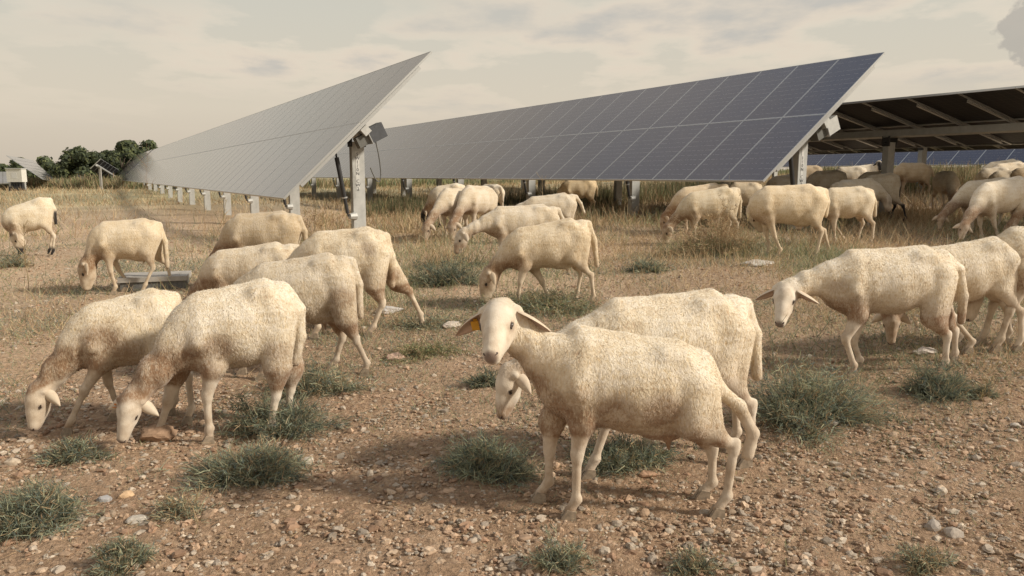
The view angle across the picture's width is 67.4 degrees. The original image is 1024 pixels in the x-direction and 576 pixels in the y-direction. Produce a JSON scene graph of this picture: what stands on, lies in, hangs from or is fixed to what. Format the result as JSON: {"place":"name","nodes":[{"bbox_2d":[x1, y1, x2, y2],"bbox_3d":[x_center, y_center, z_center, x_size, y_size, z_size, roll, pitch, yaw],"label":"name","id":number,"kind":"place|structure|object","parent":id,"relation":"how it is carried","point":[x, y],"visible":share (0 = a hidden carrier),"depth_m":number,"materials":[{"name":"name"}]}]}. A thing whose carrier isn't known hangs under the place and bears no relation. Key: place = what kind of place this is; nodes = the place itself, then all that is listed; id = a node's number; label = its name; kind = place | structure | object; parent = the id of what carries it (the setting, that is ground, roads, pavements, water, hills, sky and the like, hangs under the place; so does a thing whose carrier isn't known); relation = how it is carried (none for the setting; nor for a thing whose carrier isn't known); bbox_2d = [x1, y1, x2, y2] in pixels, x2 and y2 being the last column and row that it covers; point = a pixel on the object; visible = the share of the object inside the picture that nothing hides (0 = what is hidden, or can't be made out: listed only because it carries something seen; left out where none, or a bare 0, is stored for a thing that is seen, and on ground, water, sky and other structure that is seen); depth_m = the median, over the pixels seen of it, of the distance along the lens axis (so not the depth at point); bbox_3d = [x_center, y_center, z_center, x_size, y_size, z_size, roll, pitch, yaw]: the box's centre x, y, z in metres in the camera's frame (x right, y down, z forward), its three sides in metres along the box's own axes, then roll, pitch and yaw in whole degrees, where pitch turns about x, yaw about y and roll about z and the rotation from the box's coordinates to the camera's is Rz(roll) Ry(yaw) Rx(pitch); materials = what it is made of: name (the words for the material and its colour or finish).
{"place":"outdoors","nodes":[
{"label":"outdoors","id":0,"kind":"place"},
{"bbox_2d":[0,173,1010,241],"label":"dry grass","id":1,"kind":"structure","parent":0,"point":[619,209],"depth_m":21.77,"materials":[{"name":"plant"}]},
{"bbox_2d":[0,178,1023,575],"bbox_3d":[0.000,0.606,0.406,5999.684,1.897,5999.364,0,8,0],"label":"ground","id":2,"kind":"structure","parent":0,"point":[360,506],"depth_m":3.79,"materials":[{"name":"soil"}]},
{"bbox_2d":[0,172,9,186],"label":"cabinet","id":3,"kind":"object","parent":2,"relation":"on","point":[3,178],"visible":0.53,"depth_m":49.08,"materials":[{"name":"white"}]},
{"bbox_2d":[4,457,20,465],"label":"rock","id":4,"kind":"object","parent":2,"relation":"on","point":[11,461],"visible":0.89,"depth_m":3.70,"materials":[{"name":"stone"}]},
{"bbox_2d":[5,168,26,190],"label":"inverter cabinet","id":5,"kind":"object","parent":2,"relation":"on","point":[16,178],"visible":0.84,"depth_m":47.30,"materials":[{"name":"metal"}]},
{"bbox_2d":[0,250,37,268],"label":"shrub","id":6,"kind":"object","parent":2,"relation":"on","point":[18,260],"visible":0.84,"depth_m":9.99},
{"bbox_2d":[17,220,31,290],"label":"dry stalk","id":7,"kind":"object","parent":2,"relation":"on","point":[23,234],"visible":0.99,"depth_m":8.18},
{"bbox_2d":[1,197,56,254],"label":"sheep","id":8,"kind":"object","parent":2,"relation":"on","point":[37,213],"visible":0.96,"depth_m":10.72},
{"bbox_2d":[6,155,53,180],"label":"solar tracker","id":9,"kind":"object","parent":2,"relation":"on","point":[33,167],"visible":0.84,"depth_m":55.35,"materials":[{"name":"grey glass"}]},
{"bbox_2d":[9,155,53,178],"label":"tree","id":10,"kind":"object","parent":2,"relation":"on","point":[41,161],"visible":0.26,"depth_m":78.89,"materials":[{"name":"green plant"}]},
{"bbox_2d":[0,491,66,546],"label":"shrub","id":11,"kind":"object","parent":2,"relation":"on","point":[10,530],"visible":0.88,"depth_m":3.04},
{"bbox_2d":[43,161,58,178],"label":"tree","id":12,"kind":"object","parent":2,"relation":"on","point":[47,165],"visible":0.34,"depth_m":76.13,"materials":[{"name":"green plant"}]},
{"bbox_2d":[0,471,107,544],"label":"shrub","id":13,"kind":"object","parent":2,"relation":"on","point":[62,515],"visible":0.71,"depth_m":3.15,"materials":[{"name":"plant"}]},
{"bbox_2d":[0,176,129,188],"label":"growth","id":14,"kind":"object","parent":2,"relation":"on","point":[115,185],"visible":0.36,"depth_m":53.67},
{"bbox_2d":[28,428,122,466],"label":"shrub","id":15,"kind":"object","parent":2,"relation":"on","point":[71,451],"visible":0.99,"depth_m":3.77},
{"bbox_2d":[48,145,104,178],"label":"tree","id":16,"kind":"object","parent":2,"relation":"on","point":[78,160],"visible":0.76,"depth_m":69.81,"materials":[{"name":"green plant"}]},
{"bbox_2d":[90,159,117,188],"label":"solar tracker","id":17,"kind":"object","parent":2,"relation":"on","point":[101,167],"visible":0.82,"depth_m":53.59,"materials":[{"name":"metal"}]},
{"bbox_2d":[96,495,111,502],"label":"rock","id":18,"kind":"object","parent":2,"relation":"on","point":[104,498],"visible":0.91,"depth_m":3.35,"materials":[{"name":"stone"}]},
{"bbox_2d":[24,287,195,435],"bbox_3d":[-2.203,0.394,4.229,0.829,0.783,0.302,-4,9,-24],"label":"sheep","id":19,"kind":"object","parent":2,"relation":"on","point":[98,340],"visible":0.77,"depth_m":4.11},
{"bbox_2d":[100,150,133,174],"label":"tree","id":20,"kind":"object","parent":2,"relation":"on","point":[113,158],"visible":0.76,"depth_m":72.04,"materials":[{"name":"green plant"}]},
{"bbox_2d":[74,530,167,575],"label":"shrub","id":21,"kind":"object","parent":2,"relation":"on","point":[120,555],"visible":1,"depth_m":2.82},
{"bbox_2d":[77,218,170,294],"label":"sheep","id":22,"kind":"object","parent":2,"relation":"on","point":[112,243],"visible":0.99,"depth_m":7.96},
{"bbox_2d":[117,490,134,498],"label":"rock","id":23,"kind":"object","parent":2,"relation":"on","point":[126,494],"visible":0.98,"depth_m":3.38,"materials":[{"name":"stone"}]},
{"bbox_2d":[115,149,152,177],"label":"solar tracker","id":24,"kind":"object","parent":2,"relation":"on","point":[133,163],"visible":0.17,"depth_m":64.92,"materials":[{"name":"grey glass"}]},
{"bbox_2d":[114,139,157,161],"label":"tree","id":25,"kind":"object","parent":2,"relation":"on","point":[123,146],"visible":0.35,"depth_m":79.47,"materials":[{"name":"green plant"}]},
{"bbox_2d":[125,514,148,524],"bbox_3d":[-1.552,0.961,3.181,0.091,0.035,0.062,-2,8,-11],"label":"rock","id":26,"kind":"object","parent":2,"relation":"on","point":[139,517],"visible":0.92,"depth_m":3.17,"materials":[{"name":"stone"}]},
{"bbox_2d":[117,271,191,291],"bbox_3d":[-3.921,-0.057,8.467,0.682,0.190,0.500,-3,9,-17],"label":"feeding trough","id":27,"kind":"object","parent":2,"relation":"on","point":[176,279],"visible":0.71,"depth_m":8.27,"materials":[{"name":"metal"}]},
{"bbox_2d":[139,424,177,441],"bbox_3d":[-1.883,0.778,4.085,0.187,0.117,0.134,0,8,0],"label":"rock","id":28,"kind":"object","parent":2,"relation":"on","point":[165,432],"visible":0.91,"depth_m":4.05,"materials":[{"name":"stone"}]},
{"bbox_2d":[126,481,230,530],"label":"shrub","id":29,"kind":"object","parent":2,"relation":"on","point":[170,507],"visible":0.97,"depth_m":3.20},
{"bbox_2d":[108,277,306,444],"bbox_3d":[-1.589,0.385,4.059,1.004,0.873,0.344,-3,9,-22],"label":"sheep","id":30,"kind":"object","parent":2,"relation":"on","point":[211,336],"visible":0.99,"depth_m":3.96},
{"bbox_2d":[182,241,298,300],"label":"sheep","id":31,"kind":"object","parent":2,"relation":"on","point":[222,268],"visible":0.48,"depth_m":6.39},
{"bbox_2d":[154,428,330,496],"bbox_3d":[-1.281,0.806,3.618,0.707,0.309,0.665,-6,10,-35],"label":"shrub","id":32,"kind":"object","parent":2,"relation":"on","point":[266,463],"visible":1,"depth_m":3.55,"materials":[{"name":"plant"}]},
{"bbox_2d":[205,210,307,260],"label":"sheep","id":33,"kind":"object","parent":2,"relation":"on","point":[240,230],"visible":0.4,"depth_m":7.99},
{"bbox_2d":[122,51,431,228],"bbox_3d":[-15.552,-5.419,35.505,2.470,3.542,54.248,-5,10,-29],"label":"solar tracker","id":34,"kind":"object","parent":2,"relation":"on","point":[283,151],"visible":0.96,"depth_m":15.67,"materials":[{"name":"grey glass"}]},
{"bbox_2d":[199,387,372,447],"bbox_3d":[-1.252,0.688,4.230,0.927,0.356,0.698,0,8,0],"label":"shrub","id":35,"kind":"object","parent":2,"relation":"on","point":[296,419],"visible":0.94,"depth_m":4.15,"materials":[{"name":"plant"}]},
{"bbox_2d":[233,251,370,380],"bbox_3d":[-1.530,0.183,5.189,1.121,0.852,0.344,-1,8,-10],"label":"sheep","id":36,"kind":"object","parent":2,"relation":"on","point":[326,286],"visible":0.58,"depth_m":5.10},
{"bbox_2d":[239,359,393,402],"bbox_3d":[-1.239,0.587,4.965,1.040,0.285,0.545,-2,9,-12],"label":"shrub","id":37,"kind":"object","parent":2,"relation":"on","point":[322,383],"visible":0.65,"depth_m":4.87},
{"bbox_2d":[300,184,347,226],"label":"dry weed","id":38,"kind":"object","parent":2,"relation":"on","point":[316,216],"visible":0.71,"depth_m":17.74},
{"bbox_2d":[286,226,425,339],"bbox_3d":[-1.404,-0.052,6.253,1.364,0.911,0.418,0,8,-1],"label":"sheep","id":39,"kind":"object","parent":2,"relation":"on","point":[370,250],"visible":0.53,"depth_m":6.12},
{"bbox_2d":[375,306,403,313],"bbox_3d":[-1.116,0.208,7.034,0.246,0.094,0.188,2,9,15],"label":"rock","id":40,"kind":"object","parent":2,"relation":"on","point":[392,308],"visible":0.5,"depth_m":6.99,"materials":[{"name":"stone"}]},
{"bbox_2d":[386,352,404,360],"bbox_3d":[-0.858,0.503,5.631,0.148,0.068,0.103,-7,11,-38],"label":"rock","id":41,"kind":"object","parent":2,"relation":"on","point":[396,354],"visible":0.81,"depth_m":5.60,"materials":[{"name":"stone"}]},
{"bbox_2d":[367,336,472,366],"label":"shrub","id":42,"kind":"object","parent":2,"relation":"on","point":[415,350],"visible":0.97,"depth_m":5.66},
{"bbox_2d":[378,312,471,333],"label":"shrub","id":43,"kind":"object","parent":2,"relation":"on","point":[429,323],"visible":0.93,"depth_m":6.46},
{"bbox_2d":[421,183,464,226],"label":"sheep","id":44,"kind":"object","parent":2,"relation":"on","point":[434,193],"visible":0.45,"depth_m":14.93},
{"bbox_2d":[401,244,486,287],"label":"shrub","id":45,"kind":"object","parent":2,"relation":"on","point":[448,276],"visible":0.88,"depth_m":8.23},
{"bbox_2d":[421,188,476,239],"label":"sheep","id":46,"kind":"object","parent":2,"relation":"on","point":[445,204],"visible":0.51,"depth_m":12.38},
{"bbox_2d":[442,321,460,327],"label":"rock","id":47,"kind":"object","parent":2,"relation":"on","point":[447,324],"visible":0.88,"depth_m":6.43,"materials":[{"name":"stone"}]},
{"bbox_2d":[446,185,497,239],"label":"sheep","id":48,"kind":"object","parent":2,"relation":"on","point":[473,201],"visible":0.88,"depth_m":12.57},
{"bbox_2d":[454,365,499,389],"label":"shrub","id":49,"kind":"object","parent":2,"relation":"on","point":[485,379],"visible":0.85,"depth_m":4.97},
{"bbox_2d":[2,166,974,188],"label":"growth","id":50,"kind":"object","parent":2,"relation":"on","point":[324,182],"visible":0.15,"depth_m":57.78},
{"bbox_2d":[423,420,563,493],"bbox_3d":[-0.095,0.805,3.660,0.692,0.340,0.516,0,8,0],"label":"shrub","id":51,"kind":"object","parent":2,"relation":"on","point":[487,458],"visible":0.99,"depth_m":3.61,"materials":[{"name":"plant"}]},
{"bbox_2d":[483,184,504,205],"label":"sheep","id":52,"kind":"object","parent":2,"relation":"on","point":[498,190],"visible":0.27,"depth_m":17.11},
{"bbox_2d":[454,204,564,253],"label":"sheep","id":53,"kind":"object","parent":2,"relation":"on","point":[500,223],"visible":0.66,"depth_m":9.28},
{"bbox_2d":[0,198,1023,465],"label":"dry grass","id":54,"kind":"structure","parent":2,"relation":"on","point":[930,222],"depth_m":9.33,"materials":[{"name":"plant"}]},
{"bbox_2d":[0,220,1023,575],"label":"ground cover","id":55,"kind":"object","parent":2,"relation":"on","point":[460,318],"visible":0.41,"depth_m":5.60,"materials":[{"name":"plant"}]},
{"bbox_2d":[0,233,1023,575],"bbox_3d":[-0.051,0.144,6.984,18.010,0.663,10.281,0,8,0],"label":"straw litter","id":56,"kind":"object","parent":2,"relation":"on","point":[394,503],"visible":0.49,"depth_m":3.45,"materials":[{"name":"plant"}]},
{"bbox_2d":[448,280,609,319],"bbox_3d":[0.235,0.112,7.079,1.742,0.328,1.192,0,8,0],"label":"shrub","id":57,"kind":"object","parent":2,"relation":"on","point":[532,301],"visible":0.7,"depth_m":6.96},
{"bbox_2d":[479,218,598,304],"bbox_3d":[0.257,-0.230,7.089,1.128,0.840,0.333,-1,8,-8],"label":"sheep","id":58,"kind":"object","parent":2,"relation":"on","point":[565,243],"visible":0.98,"depth_m":6.97},
{"bbox_2d":[515,193,584,218],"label":"sheep","id":59,"kind":"object","parent":2,"relation":"on","point":[565,203],"visible":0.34,"depth_m":11.65},
{"bbox_2d":[511,524,603,575],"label":"shrub","id":60,"kind":"object","parent":2,"relation":"on","point":[557,556],"visible":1,"depth_m":2.83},
{"bbox_2d":[556,180,597,211],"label":"sheep","id":61,"kind":"object","parent":2,"relation":"on","point":[581,189],"visible":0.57,"depth_m":17.66},
{"bbox_2d":[309,52,884,229],"bbox_3d":[-8.018,-5.455,35.329,2.674,3.465,53.424,-5,10,-29],"label":"solar tracker","id":62,"kind":"object","parent":2,"relation":"on","point":[760,126],"visible":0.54,"depth_m":15.94,"materials":[{"name":"blue glass"}]},
{"bbox_2d":[455,297,759,521],"bbox_3d":[0.419,0.504,3.251,1.294,0.946,0.352,-1,8,-7],"label":"sheep","id":63,"kind":"object","parent":2,"relation":"on","point":[587,381],"visible":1,"depth_m":3.14},
{"bbox_2d":[558,430,696,480],"bbox_3d":[0.559,0.810,3.799,0.670,0.236,0.481,0,8,0],"label":"shrub","id":64,"kind":"object","parent":2,"relation":"on","point":[624,454],"visible":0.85,"depth_m":3.75,"materials":[{"name":"plant"}]},
{"bbox_2d":[495,288,762,479],"bbox_3d":[0.581,0.448,3.699,1.350,0.896,0.362,-1,8,-10],"label":"sheep","id":65,"kind":"object","parent":2,"relation":"on","point":[725,331],"visible":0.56,"depth_m":3.58},
{"bbox_2d":[617,253,677,272],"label":"shrub","id":66,"kind":"object","parent":2,"relation":"on","point":[645,266],"visible":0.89,"depth_m":8.63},
{"bbox_2d":[638,470,657,477],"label":"rock","id":67,"kind":"object","parent":2,"relation":"on","point":[645,474],"visible":0.98,"depth_m":3.64,"materials":[{"name":"stone"}]},
{"bbox_2d":[660,182,728,232],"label":"sheep","id":68,"kind":"object","parent":2,"relation":"on","point":[672,206],"visible":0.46,"depth_m":12.50},
{"bbox_2d":[655,541,738,575],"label":"shrub","id":69,"kind":"object","parent":2,"relation":"on","point":[697,564],"visible":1,"depth_m":2.80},
{"bbox_2d":[372,85,1023,214],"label":"solar tracker","id":70,"kind":"object","parent":2,"relation":"on","point":[980,117],"visible":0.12,"depth_m":14.28,"materials":[{"name":"grey metal"}]},
{"bbox_2d":[618,223,782,257],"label":"dry weed","id":71,"kind":"object","parent":2,"relation":"on","point":[708,244],"visible":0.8,"depth_m":9.70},
{"bbox_2d":[662,186,742,243],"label":"sheep","id":72,"kind":"object","parent":2,"relation":"on","point":[687,209],"visible":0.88,"depth_m":10.97},
{"bbox_2d":[668,191,787,247],"bbox_3d":[2.883,-1.006,10.357,1.801,1.021,1.272,6,10,37],"label":"dry weed","id":73,"kind":"object","parent":2,"relation":"on","point":[725,228],"visible":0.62,"depth_m":10.37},
{"bbox_2d":[712,182,761,225],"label":"sheep","id":74,"kind":"object","parent":2,"relation":"on","point":[749,189],"visible":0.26,"depth_m":13.46},
{"bbox_2d":[740,259,773,266],"bbox_3d":[2.850,-0.280,8.866,0.393,0.094,0.281,-6,10,-35],"label":"rock","id":75,"kind":"object","parent":2,"relation":"on","point":[756,264],"visible":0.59,"depth_m":8.78,"materials":[{"name":"stone"}]},
{"bbox_2d":[725,293,792,317],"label":"shrub","id":76,"kind":"object","parent":2,"relation":"on","point":[758,304],"visible":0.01,"depth_m":6.80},
{"bbox_2d":[521,144,1023,193],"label":"solar tracker","id":77,"kind":"object","parent":2,"relation":"on","point":[922,155],"visible":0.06,"depth_m":21.95,"materials":[{"name":"blue glass"}]},
{"bbox_2d":[757,315,788,392],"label":"dry stalk","id":78,"kind":"object","parent":2,"relation":"on","point":[772,345],"visible":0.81,"depth_m":4.53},
{"bbox_2d":[765,174,789,185],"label":"sheep","id":79,"kind":"object","parent":2,"relation":"on","point":[781,180],"visible":0.19,"depth_m":14.44},
{"bbox_2d":[746,184,830,257],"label":"sheep","id":80,"kind":"object","parent":2,"relation":"on","point":[799,205],"visible":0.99,"depth_m":9.32},
{"bbox_2d":[806,165,822,179],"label":"sheep","id":81,"kind":"object","parent":2,"relation":"on","point":[811,169],"visible":0.15,"depth_m":20.23},
{"bbox_2d":[722,342,921,457],"bbox_3d":[1.682,0.585,4.250,1.069,0.524,1.087,4,9,26],"label":"shrub","id":82,"kind":"object","parent":2,"relation":"on","point":[791,403],"visible":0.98,"depth_m":4.21,"materials":[{"name":"plant"}]},
{"bbox_2d":[806,170,847,188],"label":"sheep","id":83,"kind":"object","parent":2,"relation":"on","point":[827,179],"visible":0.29,"depth_m":15.48},
{"bbox_2d":[795,186,876,244],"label":"sheep","id":84,"kind":"object","parent":2,"relation":"on","point":[859,203],"visible":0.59,"depth_m":10.42},
{"bbox_2d":[836,166,866,179],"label":"sheep","id":85,"kind":"object","parent":2,"relation":"on","point":[853,172],"visible":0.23,"depth_m":17.99},
{"bbox_2d":[830,178,891,227],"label":"sheep","id":86,"kind":"object","parent":2,"relation":"on","point":[882,195],"visible":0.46,"depth_m":12.95},
{"bbox_2d":[755,244,969,377],"bbox_3d":[2.349,0.147,5.079,1.431,0.874,0.354,0,8,-3],"label":"sheep","id":87,"kind":"object","parent":2,"relation":"on","point":[857,287],"visible":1,"depth_m":4.96},
{"bbox_2d":[858,171,880,178],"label":"sheep","id":88,"kind":"object","parent":2,"relation":"on","point":[865,175],"visible":0.12,"depth_m":15.29},
{"bbox_2d":[860,160,881,171],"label":"sheep","id":89,"kind":"object","parent":2,"relation":"on","point":[876,166],"visible":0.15,"depth_m":18.79},
{"bbox_2d":[848,172,906,220],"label":"sheep","id":90,"kind":"object","parent":2,"relation":"on","point":[890,182],"visible":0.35,"depth_m":13.81},
{"bbox_2d":[772,149,1023,176],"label":"solar tracker","id":91,"kind":"object","parent":2,"relation":"on","point":[962,157],"visible":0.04,"depth_m":26.08,"materials":[{"name":"blue glass"}]},
{"bbox_2d":[893,163,934,197],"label":"sheep","id":92,"kind":"object","parent":2,"relation":"on","point":[920,173],"visible":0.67,"depth_m":19.30},
{"bbox_2d":[912,347,937,354],"bbox_3d":[2.955,0.454,5.499,0.200,0.066,0.138,0,8,0],"label":"rock","id":93,"kind":"object","parent":2,"relation":"on","point":[925,350],"visible":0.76,"depth_m":5.46,"materials":[{"name":"stone"}]},
{"bbox_2d":[880,541,970,575],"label":"shrub","id":94,"kind":"object","parent":2,"relation":"on","point":[930,562],"visible":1,"depth_m":2.84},
{"bbox_2d":[924,519,940,531],"bbox_3d":[1.728,0.975,3.152,0.074,0.053,0.055,-8,11,-43],"label":"rock","id":95,"kind":"object","parent":2,"relation":"on","point":[932,524],"visible":0.96,"depth_m":3.13,"materials":[{"name":"stone"}]},
{"bbox_2d":[890,353,994,408],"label":"shrub","id":96,"kind":"object","parent":2,"relation":"on","point":[933,385],"visible":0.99,"depth_m":4.60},
{"bbox_2d":[931,171,960,213],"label":"sheep","id":97,"kind":"object","parent":2,"relation":"on","point":[945,183],"visible":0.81,"depth_m":14.79},
{"bbox_2d":[871,236,1023,354],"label":"sheep","id":98,"kind":"object","parent":2,"relation":"on","point":[990,264],"visible":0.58,"depth_m":5.34},
{"bbox_2d":[943,527,963,538],"bbox_3d":[1.782,0.988,3.102,0.066,0.052,0.098,3,9,18],"label":"rock","id":99,"kind":"object","parent":2,"relation":"on","point":[953,532],"visible":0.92,"depth_m":3.07,"materials":[{"name":"stone"}]},
{"bbox_2d":[932,177,1006,232],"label":"sheep","id":100,"kind":"object","parent":2,"relation":"on","point":[962,196],"visible":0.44,"depth_m":11.26},
{"bbox_2d":[964,377,1003,400],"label":"shrub","id":101,"kind":"object","parent":2,"relation":"on","point":[989,393],"visible":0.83,"depth_m":4.53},
{"bbox_2d":[962,166,1008,211],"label":"sheep","id":102,"kind":"object","parent":2,"relation":"on","point":[984,174],"visible":0.2,"depth_m":15.05},
{"bbox_2d":[953,176,1023,240],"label":"sheep","id":103,"kind":"object","parent":2,"relation":"on","point":[991,199],"visible":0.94,"depth_m":10.20},
{"bbox_2d":[966,226,1023,352],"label":"sheep","id":104,"kind":"object","parent":2,"relation":"on","point":[1012,237],"visible":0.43,"depth_m":5.43},
{"bbox_2d":[988,170,1011,178],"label":"sheep","id":105,"kind":"object","parent":2,"relation":"on","point":[1004,174],"visible":0.1,"depth_m":14.49},
{"bbox_2d":[983,159,1022,168],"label":"sheep","id":106,"kind":"object","parent":2,"relation":"on","point":[990,164],"visible":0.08,"depth_m":16.75},
{"bbox_2d":[992,161,1023,170],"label":"sheep","id":107,"kind":"object","parent":2,"relation":"on","point":[1012,166],"visible":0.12,"depth_m":15.57},
{"bbox_2d":[997,167,1023,214],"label":"sheep","id":108,"kind":"object","parent":2,"relation":"on","point":[1018,172],"visible":0.12,"depth_m":14.42},
{"bbox_2d":[1002,198,1023,230],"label":"sheep","id":109,"kind":"object","parent":2,"relation":"on","point":[1016,217],"visible":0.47,"depth_m":10.34},
{"bbox_2d":[0,0,1023,170],"label":"sky","id":110,"kind":"structure","parent":0,"point":[95,75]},
{"bbox_2d":[2,486,1023,575],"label":"gravel","id":111,"kind":"structure","parent":0,"point":[292,525],"depth_m":3.09,"materials":[{"name":"gravel"}]},
{"bbox_2d":[365,181,762,217],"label":"tall grass","id":112,"kind":"structure","parent":0,"point":[606,193],"depth_m":23.77,"materials":[{"name":"plant"}]},
{"bbox_2d":[780,158,1017,195],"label":"tall grass","id":113,"kind":"structure","parent":0,"point":[964,174],"depth_m":21.62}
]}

